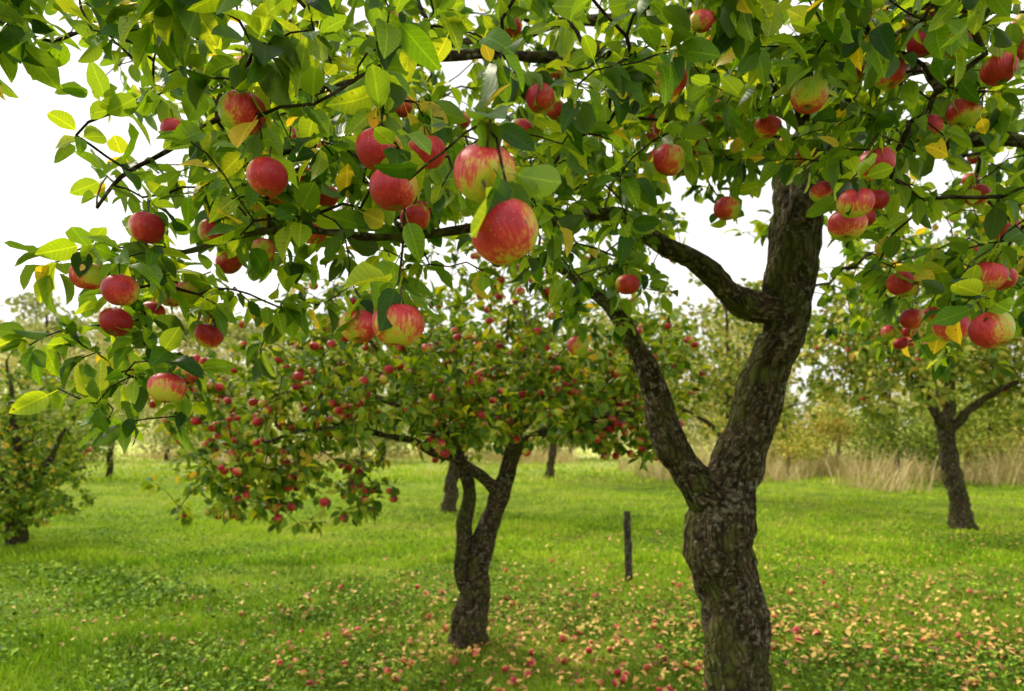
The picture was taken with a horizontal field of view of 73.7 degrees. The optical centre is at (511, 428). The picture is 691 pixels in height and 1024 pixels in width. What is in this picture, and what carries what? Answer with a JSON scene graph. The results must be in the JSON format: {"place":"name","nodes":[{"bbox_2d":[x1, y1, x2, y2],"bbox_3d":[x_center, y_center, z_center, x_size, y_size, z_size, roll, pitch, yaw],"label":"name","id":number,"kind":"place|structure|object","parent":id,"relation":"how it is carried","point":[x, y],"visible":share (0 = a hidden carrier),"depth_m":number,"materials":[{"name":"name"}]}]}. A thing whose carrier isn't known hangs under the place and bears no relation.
{"place":"outdoors","nodes":[
{"label":"outdoors","id":0,"kind":"place"},
{"bbox_2d":[0,353,1023,690],"bbox_3d":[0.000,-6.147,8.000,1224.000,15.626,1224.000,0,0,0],"label":"ground","id":1,"kind":"structure","parent":0,"point":[600,511],"depth_m":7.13,"materials":[{"name":"green plant"}]},
{"bbox_2d":[0,345,109,545],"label":"apple tree","id":2,"kind":"object","parent":1,"relation":"on","point":[17,497],"visible":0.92,"depth_m":9.07,"materials":[{"name":"green plant"}]},
{"bbox_2d":[0,293,856,426],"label":"hill woodland","id":3,"kind":"object","parent":1,"relation":"on","point":[13,321],"visible":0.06,"depth_m":115.76,"materials":[{"name":"green plant"}]},
{"bbox_2d":[146,233,718,649],"bbox_3d":[-0.604,0.184,5.090,4.048,3.098,2.797,0,0,0],"label":"apple tree","id":4,"kind":"object","parent":1,"relation":"on","point":[433,403],"visible":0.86,"depth_m":4.59,"materials":[{"name":"green plant"}]},
{"bbox_2d":[336,291,558,512],"bbox_3d":[-1.127,-0.453,12.931,4.346,4.320,4.272,0,0,-24],"label":"apple tree","id":5,"kind":"object","parent":1,"relation":"on","point":[452,494],"visible":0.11,"depth_m":12.83,"materials":[{"name":"green plant"}]},
{"bbox_2d":[0,0,1023,690],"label":"apple tree","id":6,"kind":"object","parent":1,"relation":"on","point":[866,150],"visible":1,"depth_m":1.56,"materials":[{"name":"green plant"}]},
{"bbox_2d":[0,507,1023,690],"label":"meadow weeds","id":7,"kind":"object","parent":1,"relation":"on","point":[120,583],"visible":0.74,"depth_m":5.91,"materials":[{"name":"green plant"}]},
{"bbox_2d":[0,421,1023,492],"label":"tall dry grass","id":8,"kind":"structure","parent":1,"relation":"on","point":[1009,473],"depth_m":20.98,"materials":[{"name":"beige plant"}]},
{"bbox_2d":[0,295,1023,431],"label":"distant trees","id":9,"kind":"object","parent":1,"relation":"on","point":[56,360],"visible":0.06,"depth_m":65.67,"materials":[{"name":"green plant"}]},
{"bbox_2d":[0,378,1023,464],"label":"hedgerow","id":10,"kind":"object","parent":1,"relation":"on","point":[589,449],"visible":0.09,"depth_m":33.92,"materials":[{"name":"green plant"}]},
{"bbox_2d":[0,497,1023,690],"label":"fallen leaves","id":11,"kind":"object","parent":1,"relation":"on","point":[565,642],"visible":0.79,"depth_m":5.37,"materials":[{"name":"yellow plant"}]},
{"bbox_2d":[25,352,1023,481],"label":"yellowing bushes","id":12,"kind":"object","parent":1,"relation":"on","point":[884,434],"visible":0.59,"depth_m":22.05,"materials":[{"name":"yellow plant"}]},
{"bbox_2d":[467,314,627,478],"bbox_3d":[1.229,-0.928,21.961,5.595,5.324,4.990,0,0,0],"label":"apple tree","id":13,"kind":"object","parent":1,"relation":"on","point":[550,462],"visible":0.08,"depth_m":21.90,"materials":[{"name":"green plant"}]},
{"bbox_2d":[74,555,1023,690],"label":"fallen apples","id":14,"kind":"object","parent":1,"relation":"on","point":[538,667],"visible":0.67,"depth_m":4.83,"materials":[{"name":"red food"}]},
{"bbox_2d":[624,510,632,581],"bbox_3d":[1.195,1.280,6.999,0.098,0.878,0.084,0,0,0],"label":"wooden post","id":15,"kind":"object","parent":1,"relation":"on","point":[628,546],"visible":0.84,"depth_m":6.97,"materials":[{"name":"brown wood"}]},
{"bbox_2d":[627,272,847,451],"bbox_3d":[4.880,-0.915,15.513,5.157,5.324,4.729,0,0,0],"label":"apple tree","id":16,"kind":"object","parent":1,"relation":"on","point":[723,366],"visible":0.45,"depth_m":15.13,"materials":[{"name":"green plant"}]},
{"bbox_2d":[797,215,1023,529],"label":"apple tree","id":17,"kind":"object","parent":1,"relation":"on","point":[906,381],"visible":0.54,"depth_m":10.35,"materials":[{"name":"green plant"}]},
{"bbox_2d":[985,338,1023,405],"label":"apple tree","id":18,"kind":"object","parent":1,"relation":"on","point":[1018,391],"visible":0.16,"depth_m":16.26,"materials":[{"name":"green plant"}]},
{"bbox_2d":[0,0,1023,428],"label":"sky","id":19,"kind":"structure","parent":0,"point":[43,198],"materials":[{"name":"white"}]}
]}

